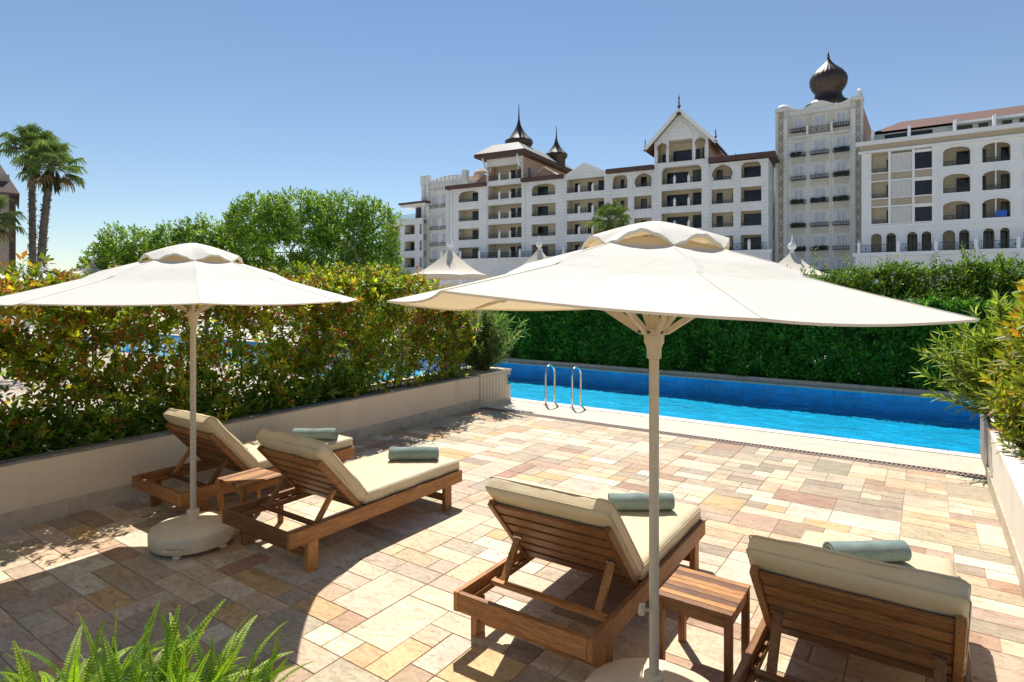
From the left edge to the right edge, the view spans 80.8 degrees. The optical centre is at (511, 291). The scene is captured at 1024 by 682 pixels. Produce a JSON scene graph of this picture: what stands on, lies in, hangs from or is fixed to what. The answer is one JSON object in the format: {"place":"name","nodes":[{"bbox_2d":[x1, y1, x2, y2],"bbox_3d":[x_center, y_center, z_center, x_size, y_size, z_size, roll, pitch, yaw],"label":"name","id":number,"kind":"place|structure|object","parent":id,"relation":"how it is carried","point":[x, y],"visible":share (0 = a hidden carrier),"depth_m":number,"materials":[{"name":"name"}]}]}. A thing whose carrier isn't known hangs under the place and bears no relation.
{"place":"outdoors","nodes":[
{"label":"outdoors","id":0,"kind":"place"},
{"bbox_2d":[0,165,19,273],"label":"rough walled building","id":1,"kind":"structure","parent":0,"point":[8,189],"depth_m":61.58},
{"bbox_2d":[0,340,322,431],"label":"neighbour patio","id":2,"kind":"structure","parent":0,"point":[15,387],"depth_m":14.45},
{"bbox_2d":[0,259,46,380],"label":"bushy shrub","id":3,"kind":"object","parent":2,"relation":"on","point":[26,275],"visible":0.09,"depth_m":15.02,"materials":[{"name":"green plant"}]},
{"bbox_2d":[0,264,83,343],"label":"canopy tent","id":4,"kind":"object","parent":2,"relation":"on","point":[42,268],"visible":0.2,"depth_m":23.92,"materials":[{"name":"beige fabric"}]},
{"bbox_2d":[69,253,130,330],"bbox_3d":[-18.099,0.225,26.000,2.020,3.950,2.020,0,0,27],"label":"canopy tent","id":5,"kind":"object","parent":2,"relation":"on","point":[93,266],"visible":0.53,"depth_m":25.67,"materials":[{"name":"beige fabric"}]},
{"bbox_2d":[327,274,406,382],"bbox_3d":[-3.451,0.946,14.066,2.166,2.816,1.880,0,0,-15],"label":"bushy shrub","id":6,"kind":"object","parent":2,"relation":"on","point":[384,303],"visible":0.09,"depth_m":13.75,"materials":[{"name":"green plant"}]},
{"bbox_2d":[3,305,902,387],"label":"pool terrace","id":7,"kind":"structure","parent":0,"point":[32,327],"depth_m":35.46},
{"bbox_2d":[0,194,26,247],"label":"fan palm","id":8,"kind":"object","parent":7,"relation":"on","point":[8,218],"visible":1,"depth_m":36.35,"materials":[{"name":"green plant"}]},
{"bbox_2d":[0,122,63,324],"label":"fan palm","id":9,"kind":"object","parent":7,"relation":"on","point":[26,137],"visible":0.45,"depth_m":39.80,"materials":[{"name":"green plant"}]},
{"bbox_2d":[9,137,88,326],"bbox_3d":[-28.680,-3.656,37.473,3.701,11.712,3.933,0,0,-20],"label":"fan palm","id":10,"kind":"object","parent":7,"relation":"on","point":[43,151],"visible":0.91,"depth_m":37.31,"materials":[{"name":"green plant"}]},
{"bbox_2d":[74,220,165,326],"bbox_3d":[-17.071,-0.481,26.988,4.085,5.398,3.250,0,0,14],"label":"ficus tree","id":11,"kind":"object","parent":7,"relation":"on","point":[105,251],"visible":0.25,"depth_m":26.18,"materials":[{"name":"green plant"}]},
{"bbox_2d":[137,212,283,337],"bbox_3d":[-12.937,-0.606,25.989,5.819,5.684,3.635,0,0,8],"label":"ficus tree","id":12,"kind":"object","parent":7,"relation":"on","point":[217,237],"visible":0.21,"depth_m":25.32,"materials":[{"name":"green plant"}]},
{"bbox_2d":[411,236,493,323],"bbox_3d":[-4.122,-0.838,40.000,4.300,6.075,4.300,0,0,27],"label":"canopy tent","id":13,"kind":"object","parent":7,"relation":"on","point":[449,264],"visible":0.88,"depth_m":39.20,"materials":[{"name":"beige fabric"}]},
{"bbox_2d":[520,236,547,266],"bbox_3d":[2.080,-1.100,46.000,4.600,6.600,4.600,0,0,27],"label":"canopy tent","id":14,"kind":"object","parent":7,"relation":"on","point":[538,254],"visible":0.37,"depth_m":45.69,"materials":[{"name":"beige fabric"}]},
{"bbox_2d":[159,332,975,401],"bbox_3d":[-0.152,2.170,18.817,46.396,0.140,0.480,0,0,35],"label":"coping","id":15,"kind":"object","parent":7,"relation":"on","point":[896,391],"visible":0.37,"depth_m":14.79,"materials":[{"name":"stone"}]},
{"bbox_2d":[585,199,631,235],"bbox_3d":[10.169,-3.713,61.981,4.896,11.826,5.104,0,0,35],"label":"fan palm","id":16,"kind":"object","parent":7,"relation":"on","point":[608,211],"visible":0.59,"depth_m":61.41,"materials":[{"name":"green plant"}]},
{"bbox_2d":[481,290,1023,392],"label":"hedge","id":17,"kind":"object","parent":7,"relation":"on","point":[882,356],"visible":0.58,"depth_m":14.86,"materials":[{"name":"green plant"}]},
{"bbox_2d":[779,236,825,276],"bbox_3d":[13.509,-0.325,29.000,3.800,5.050,3.800,0,0,27],"label":"canopy tent","id":18,"kind":"object","parent":7,"relation":"on","point":[792,260],"visible":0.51,"depth_m":28.44,"materials":[{"name":"beige fabric"}]},
{"bbox_2d":[787,240,1023,302],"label":"hedge","id":19,"kind":"object","parent":7,"relation":"on","point":[861,277],"visible":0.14,"depth_m":14.01,"materials":[{"name":"green plant"}]},
{"bbox_2d":[0,409,1023,681],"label":"patio paving","id":20,"kind":"structure","parent":0,"point":[408,559],"depth_m":4.79,"materials":[{"name":"stone"}]},
{"bbox_2d":[0,597,313,681],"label":"fern in pot","id":21,"kind":"object","parent":20,"relation":"on","point":[172,666],"visible":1,"depth_m":2.29,"materials":[{"name":"green plant"}]},
{"bbox_2d":[0,243,357,559],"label":"parasol","id":22,"kind":"object","parent":20,"relation":"on","point":[192,275],"visible":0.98,"depth_m":4.79,"materials":[{"name":"beige fabric"}]},
{"bbox_2d":[0,373,479,533],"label":"planter wall","id":23,"kind":"structure","parent":20,"relation":"on","point":[46,486],"depth_m":6.57,"materials":[{"name":"stone"}]},
{"bbox_2d":[0,249,485,459],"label":"hedge","id":24,"kind":"object","parent":23,"relation":"on","point":[29,435],"visible":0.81,"depth_m":7.43,"materials":[{"name":"green plant"}]},
{"bbox_2d":[132,408,354,511],"bbox_3d":[-2.840,1.704,6.604,0.950,0.992,2.056,0,0,35],"label":"sun lounger","id":25,"kind":"object","parent":20,"relation":"on","point":[219,445],"visible":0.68,"depth_m":6.05,"materials":[{"name":"brown wood"}]},
{"bbox_2d":[292,428,338,439],"bbox_3d":[-2.301,1.662,7.029,0.510,0.136,0.148,0,0,0],"label":"rolled towel","id":26,"kind":"object","parent":25,"relation":"on","point":[324,433],"visible":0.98,"depth_m":6.97,"materials":[{"name":"fabric"}]},
{"bbox_2d":[217,467,283,535],"bbox_3d":[-2.471,1.972,5.685,0.416,0.455,0.430,0,0,35],"label":"side table","id":27,"kind":"object","parent":20,"relation":"on","point":[255,480],"visible":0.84,"depth_m":5.62,"materials":[{"name":"brown wood"}]},
{"bbox_2d":[222,428,461,572],"bbox_3d":[-1.485,1.705,5.671,0.950,0.991,2.057,0,0,35],"label":"sun lounger","id":28,"kind":"object","parent":20,"relation":"on","point":[368,487],"visible":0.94,"depth_m":5.22,"materials":[{"name":"brown wood"}]},
{"bbox_2d":[388,446,438,459],"bbox_3d":[-1.010,1.662,6.189,0.509,0.136,0.150,0,0,-2],"label":"rolled towel","id":29,"kind":"object","parent":28,"relation":"on","point":[414,453],"visible":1,"depth_m":6.13,"materials":[{"name":"fabric"}]},
{"bbox_2d":[453,476,704,667],"bbox_3d":[0.606,1.706,4.292,0.950,0.988,2.056,0,0,34],"label":"sun lounger","id":30,"kind":"object","parent":20,"relation":"on","point":[597,533],"visible":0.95,"depth_m":3.74,"materials":[{"name":"brown wood"}]},
{"bbox_2d":[608,493,674,509],"bbox_3d":[1.021,1.663,4.764,0.509,0.135,0.150,0,0,0],"label":"rolled towel","id":31,"kind":"object","parent":30,"relation":"on","point":[630,501],"visible":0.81,"depth_m":4.70,"materials":[{"name":"fabric"}]},
{"bbox_2d":[387,221,979,681],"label":"parasol","id":32,"kind":"object","parent":20,"relation":"on","point":[649,271],"visible":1,"depth_m":2.35,"materials":[{"name":"beige fabric"}]},
{"bbox_2d":[659,567,750,681],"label":"side table","id":33,"kind":"object","parent":20,"relation":"on","point":[684,593],"visible":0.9,"depth_m":3.46,"materials":[{"name":"brown wood"}]},
{"bbox_2d":[479,407,985,479],"bbox_3d":[2.520,2.228,9.254,7.532,0.064,0.182,0,0,35],"label":"channel drain","id":34,"kind":"object","parent":20,"relation":"in","point":[958,473],"visible":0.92,"depth_m":8.58,"materials":[{"name":"metal"}]},
{"bbox_2d":[730,531,972,681],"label":"sun lounger","id":35,"kind":"object","parent":20,"relation":"on","point":[913,614],"visible":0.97,"depth_m":2.84,"materials":[{"name":"brown wood"}]},
{"bbox_2d":[822,540,911,561],"bbox_3d":[2.269,1.663,3.845,0.510,0.134,0.148,0,0,-3],"label":"rolled towel","id":36,"kind":"object","parent":35,"relation":"on","point":[888,550],"visible":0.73,"depth_m":3.79,"materials":[{"name":"fabric"}]},
{"bbox_2d":[986,426,1023,596],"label":"planter wall","id":37,"kind":"structure","parent":20,"relation":"on","point":[1005,475],"depth_m":5.38,"materials":[{"name":"stone"}]},
{"bbox_2d":[973,279,1023,457],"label":"photinia shrub","id":38,"kind":"object","parent":37,"relation":"on","point":[1012,388],"visible":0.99,"depth_m":6.00,"materials":[{"name":"green plant"}]},
{"bbox_2d":[0,0,1023,277],"label":"sky","id":39,"kind":"structure","parent":0,"point":[174,109],"materials":[{"name":"blue"}]},
{"bbox_2d":[49,335,987,453],"bbox_3d":[-1.855,2.437,16.699,46.000,0.446,5.000,0,0,35],"label":"pool basin","id":40,"kind":"object","parent":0,"point":[874,434],"depth_m":13.45,"materials":[{"name":"liquid"}]},
{"bbox_2d":[86,335,979,452],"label":"pool water","id":41,"kind":"structure","parent":0,"point":[559,382],"depth_m":12.76,"materials":[{"name":"liquid"}]},
{"bbox_2d":[486,400,985,475],"bbox_3d":[3.415,2.214,9.276,8.999,0.032,0.867,0,0,35],"label":"pool surround","id":42,"kind":"object","parent":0,"point":[929,459],"visible":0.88,"depth_m":8.94,"materials":[{"name":"stone"}]},
{"bbox_2d":[456,366,511,407],"bbox_3d":[-0.704,1.883,12.081,1.034,0.635,1.040,0,0,35],"label":"slatted planter box","id":43,"kind":"object","parent":42,"relation":"on","point":[494,385],"visible":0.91,"depth_m":11.78,"materials":[{"name":"metal"}]},
{"bbox_2d":[442,310,529,370],"bbox_3d":[-0.618,0.784,12.067,2.202,1.647,1.472,0,0,35],"label":"oleander shrub","id":44,"kind":"object","parent":43,"relation":"on","point":[491,350],"visible":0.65,"depth_m":11.76,"materials":[{"name":"green plant"}]},
{"bbox_2d":[543,364,555,405],"bbox_3d":[0.740,1.907,11.739,0.096,0.982,0.408,0,0,35],"label":"pool handrail","id":45,"kind":"object","parent":42,"relation":"on","point":[546,369],"visible":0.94,"depth_m":11.68,"materials":[{"name":"metal"}]},
{"bbox_2d":[570,366,581,408],"bbox_3d":[1.220,1.907,11.432,0.096,0.982,0.408,0,0,35],"label":"pool handrail","id":46,"kind":"object","parent":42,"relation":"on","point":[572,373],"visible":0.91,"depth_m":11.36,"materials":[{"name":"metal"}]},
{"bbox_2d":[980,414,1023,470],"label":"planter end post","id":47,"kind":"object","parent":42,"relation":"on","point":[988,421],"visible":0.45,"depth_m":7.50,"materials":[{"name":"grey concrete"}]},
{"bbox_2d":[909,288,1023,428],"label":"oleander shrub","id":48,"kind":"object","parent":47,"relation":"on","point":[969,365],"visible":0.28,"depth_m":7.33,"materials":[{"name":"green plant"}]},
{"label":"ground","id":49,"kind":"structure","parent":0,"visible":0},
{"bbox_2d":[221,185,405,345],"bbox_3d":[-7.897,-0.997,23.920,7.081,6.492,4.364,0,0,17],"label":"ficus tree","id":50,"kind":"object","parent":49,"relation":"on","point":[279,219],"visible":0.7,"depth_m":23.29,"materials":[{"name":"green plant"}]},
{"bbox_2d":[365,200,430,298],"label":"hotel wing","id":51,"kind":"structure","parent":49,"relation":"on","point":[413,247],"depth_m":123.83,"materials":[{"name":"paint"}]},
{"bbox_2d":[420,169,486,289],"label":"ornate stone block","id":52,"kind":"structure","parent":49,"relation":"on","point":[436,212],"depth_m":121.99,"materials":[{"name":"paint"}]},
{"bbox_2d":[432,195,437,206],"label":"window","id":53,"kind":"structure","parent":52,"relation":"in","point":[434,198],"depth_m":122.42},
{"bbox_2d":[432,233,437,243],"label":"window","id":54,"kind":"structure","parent":52,"relation":"in","point":[434,235],"depth_m":122.42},
{"bbox_2d":[432,249,437,259],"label":"window","id":55,"kind":"structure","parent":52,"relation":"in","point":[434,252],"depth_m":122.37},
{"bbox_2d":[439,97,778,287],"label":"hotel block","id":56,"kind":"structure","parent":49,"relation":"on","point":[514,203],"depth_m":93.56,"materials":[{"name":"paint"}]},
{"bbox_2d":[538,186,547,194],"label":"balcony door","id":57,"kind":"structure","parent":56,"relation":"in","point":[540,189],"depth_m":99.81,"materials":[{"name":"black glass"}]},
{"bbox_2d":[538,206,547,215],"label":"balcony door","id":58,"kind":"structure","parent":56,"relation":"in","point":[543,209],"depth_m":99.81,"materials":[{"name":"black glass"}]},
{"bbox_2d":[538,226,547,235],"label":"balcony door","id":59,"kind":"structure","parent":56,"relation":"in","point":[542,229],"depth_m":99.81,"materials":[{"name":"black glass"}]},
{"bbox_2d":[667,172,687,183],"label":"balcony door","id":60,"kind":"structure","parent":56,"relation":"in","point":[681,175],"depth_m":89.20,"materials":[{"name":"black glass"}]},
{"bbox_2d":[667,194,687,206],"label":"balcony door","id":61,"kind":"structure","parent":56,"relation":"in","point":[680,198],"depth_m":89.20,"materials":[{"name":"black glass"}]},
{"bbox_2d":[667,216,687,225],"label":"balcony door","id":62,"kind":"structure","parent":56,"relation":"in","point":[679,220],"depth_m":89.14,"materials":[{"name":"black glass"}]},
{"bbox_2d":[673,149,691,161],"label":"balcony door","id":63,"kind":"structure","parent":56,"relation":"in","point":[685,152],"depth_m":88.92,"materials":[{"name":"black glass"}]},
{"bbox_2d":[693,170,701,181],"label":"balcony door","id":64,"kind":"structure","parent":56,"relation":"in","point":[696,173],"depth_m":87.86,"materials":[{"name":"black glass"}]},
{"bbox_2d":[693,192,701,204],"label":"balcony door","id":65,"kind":"structure","parent":56,"relation":"in","point":[696,196],"depth_m":87.86,"materials":[{"name":"black glass"}]},
{"bbox_2d":[693,215,701,227],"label":"balcony door","id":66,"kind":"structure","parent":56,"relation":"in","point":[697,219],"depth_m":87.86,"materials":[{"name":"black glass"}]},
{"bbox_2d":[717,216,722,226],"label":"balcony door","id":67,"kind":"structure","parent":56,"relation":"in","point":[719,218],"depth_m":86.19,"materials":[{"name":"black glass"}]},
{"bbox_2d":[744,166,760,177],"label":"balcony door","id":68,"kind":"structure","parent":56,"relation":"in","point":[752,170],"depth_m":84.02,"materials":[{"name":"black glass"}]},
{"bbox_2d":[744,189,760,201],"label":"balcony door","id":69,"kind":"structure","parent":56,"relation":"in","point":[756,194],"depth_m":84.02,"materials":[{"name":"black glass"}]},
{"bbox_2d":[744,213,760,225],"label":"balcony door","id":70,"kind":"structure","parent":56,"relation":"in","point":[756,217],"depth_m":84.02,"materials":[{"name":"black glass"}]},
{"bbox_2d":[744,237,760,249],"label":"balcony door","id":71,"kind":"structure","parent":56,"relation":"in","point":[753,240],"depth_m":83.92,"materials":[{"name":"black glass"}]},
{"bbox_2d":[510,397,980,458],"bbox_3d":[3.230,2.208,10.066,10.197,0.044,0.216,0,0,35],"label":"pool edge","id":72,"kind":"object","parent":49,"relation":"on","point":[946,452],"visible":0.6,"depth_m":9.40,"materials":[{"name":"stone"}]},
{"bbox_2d":[775,51,870,284],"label":"domed hotel tower","id":73,"kind":"structure","parent":49,"relation":"on","point":[818,185],"depth_m":82.61,"materials":[{"name":"paint"}]},
{"bbox_2d":[794,117,802,127],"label":"window","id":74,"kind":"structure","parent":73,"relation":"in","point":[798,122],"depth_m":83.98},
{"bbox_2d":[794,142,802,152],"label":"window","id":75,"kind":"structure","parent":73,"relation":"in","point":[798,146],"depth_m":83.98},
{"bbox_2d":[794,165,802,176],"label":"window","id":76,"kind":"structure","parent":73,"relation":"in","point":[798,170],"depth_m":83.98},
{"bbox_2d":[794,189,802,199],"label":"window","id":77,"kind":"structure","parent":73,"relation":"in","point":[798,194],"depth_m":83.98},
{"bbox_2d":[794,213,802,222],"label":"window","id":78,"kind":"structure","parent":73,"relation":"in","point":[798,217],"depth_m":83.98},
{"bbox_2d":[794,236,802,246],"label":"window","id":79,"kind":"structure","parent":73,"relation":"in","point":[798,241],"depth_m":83.96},
{"bbox_2d":[814,114,825,125],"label":"window","id":80,"kind":"structure","parent":73,"relation":"in","point":[819,120],"depth_m":82.48,"materials":[{"name":"glass"}]},
{"bbox_2d":[814,139,825,149],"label":"window","id":81,"kind":"structure","parent":73,"relation":"in","point":[820,144],"depth_m":82.48,"materials":[{"name":"glass"}]},
{"bbox_2d":[814,163,825,174],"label":"window","id":82,"kind":"structure","parent":73,"relation":"in","point":[820,168],"depth_m":82.48,"materials":[{"name":"glass"}]},
{"bbox_2d":[814,187,825,197],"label":"window","id":83,"kind":"structure","parent":73,"relation":"in","point":[820,192],"depth_m":82.49,"materials":[{"name":"glass"}]},
{"bbox_2d":[814,211,825,222],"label":"window","id":84,"kind":"structure","parent":73,"relation":"in","point":[820,216],"depth_m":82.48,"materials":[{"name":"glass"}]},
{"bbox_2d":[814,235,825,246],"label":"window","id":85,"kind":"structure","parent":73,"relation":"in","point":[818,240],"depth_m":82.48,"materials":[{"name":"glass"}]},
{"bbox_2d":[814,259,825,270],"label":"window","id":86,"kind":"structure","parent":73,"relation":"in","point":[820,263],"depth_m":82.48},
{"bbox_2d":[836,111,846,122],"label":"window","id":87,"kind":"structure","parent":73,"relation":"in","point":[841,116],"depth_m":80.98,"materials":[{"name":"glass"}]},
{"bbox_2d":[836,136,846,147],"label":"window","id":88,"kind":"structure","parent":73,"relation":"in","point":[840,141],"depth_m":80.98,"materials":[{"name":"glass"}]},
{"bbox_2d":[836,161,846,171],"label":"window","id":89,"kind":"structure","parent":73,"relation":"in","point":[840,165],"depth_m":80.98,"materials":[{"name":"glass"}]},
{"bbox_2d":[836,185,846,196],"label":"window","id":90,"kind":"structure","parent":73,"relation":"in","point":[840,190],"depth_m":80.98,"materials":[{"name":"glass"}]},
{"bbox_2d":[836,210,846,220],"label":"window","id":91,"kind":"structure","parent":73,"relation":"in","point":[841,215],"depth_m":80.98,"materials":[{"name":"glass"}]},
{"bbox_2d":[836,234,846,245],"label":"window","id":92,"kind":"structure","parent":73,"relation":"in","point":[841,240],"depth_m":80.98,"materials":[{"name":"glass"}]},
{"bbox_2d":[836,259,846,269],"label":"window","id":93,"kind":"structure","parent":73,"relation":"in","point":[839,262],"depth_m":81.10,"materials":[{"name":"glass"}]},
{"bbox_2d":[853,105,1023,289],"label":"arcaded hotel wing","id":94,"kind":"structure","parent":49,"relation":"on","point":[964,172],"depth_m":72.04,"materials":[{"name":"paint"}]},
{"bbox_2d":[888,236,895,251],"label":"balcony door","id":95,"kind":"structure","parent":94,"relation":"in","point":[891,239],"depth_m":76.10,"materials":[{"name":"black glass"}]},
{"bbox_2d":[885,132,906,138],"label":"attic window","id":96,"kind":"structure","parent":94,"relation":"in","point":[899,134],"depth_m":76.70,"materials":[{"name":"black glass"}]},
{"bbox_2d":[908,235,916,249],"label":"balcony door","id":97,"kind":"structure","parent":94,"relation":"in","point":[911,238],"depth_m":74.86,"materials":[{"name":"black glass"}]},
{"bbox_2d":[911,129,932,135],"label":"attic window","id":98,"kind":"structure","parent":94,"relation":"in","point":[931,130],"depth_m":75.16,"materials":[{"name":"black glass"}]},
{"bbox_2d":[915,151,931,168],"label":"window","id":99,"kind":"structure","parent":94,"relation":"in","point":[922,159],"depth_m":72.81,"materials":[{"name":"glass"}]},
{"bbox_2d":[915,180,931,194],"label":"window","id":100,"kind":"structure","parent":94,"relation":"in","point":[922,187],"depth_m":72.81,"materials":[{"name":"glass"}]},
{"bbox_2d":[915,206,931,221],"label":"window","id":101,"kind":"structure","parent":94,"relation":"in","point":[921,213],"depth_m":72.81,"materials":[{"name":"glass"}]},
{"bbox_2d":[922,234,930,250],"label":"balcony door","id":102,"kind":"structure","parent":94,"relation":"in","point":[926,238],"depth_m":74.10,"materials":[{"name":"black glass"}]},
{"bbox_2d":[956,151,968,164],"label":"balcony door","id":103,"kind":"structure","parent":94,"relation":"in","point":[962,155],"depth_m":72.12,"materials":[{"name":"black glass"}]},
{"bbox_2d":[956,177,968,191],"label":"balcony door","id":104,"kind":"structure","parent":94,"relation":"in","point":[960,182],"depth_m":72.12,"materials":[{"name":"black glass"}]},
{"bbox_2d":[956,204,968,218],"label":"balcony door","id":105,"kind":"structure","parent":94,"relation":"in","point":[961,210],"depth_m":72.12,"materials":[{"name":"black glass"}]},
{"bbox_2d":[959,233,967,249],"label":"balcony door","id":106,"kind":"structure","parent":94,"relation":"in","point":[962,236],"depth_m":71.98,"materials":[{"name":"black glass"}]},
{"bbox_2d":[957,125,971,129],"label":"attic window","id":107,"kind":"structure","parent":94,"relation":"in","point":[966,126],"depth_m":72.72,"materials":[{"name":"black glass"}]},
{"bbox_2d":[983,232,991,248],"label":"balcony door","id":108,"kind":"structure","parent":94,"relation":"in","point":[986,235],"depth_m":70.70,"materials":[{"name":"black glass"}]},
{"bbox_2d":[996,210,1006,216],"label":"blue towel","id":109,"kind":"object","parent":94,"relation":"hanging from","point":[1001,213],"visible":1,"depth_m":68.47,"materials":[{"name":"fabric"}]},
{"bbox_2d":[1000,231,1006,247],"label":"balcony door","id":110,"kind":"structure","parent":94,"relation":"in","point":[1003,234],"depth_m":69.91,"materials":[{"name":"black glass"}]},
{"bbox_2d":[1001,146,1008,160],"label":"balcony door","id":111,"kind":"structure","parent":94,"relation":"in","point":[1004,150],"depth_m":69.93,"materials":[{"name":"black glass"}]},
{"bbox_2d":[1001,174,1008,188],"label":"balcony door","id":112,"kind":"structure","parent":94,"relation":"in","point":[1004,177],"depth_m":69.88,"materials":[{"name":"black glass"}]},
{"bbox_2d":[1001,202,1008,216],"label":"balcony door","id":113,"kind":"structure","parent":94,"relation":"in","point":[1004,205],"depth_m":69.86,"materials":[{"name":"black glass"}]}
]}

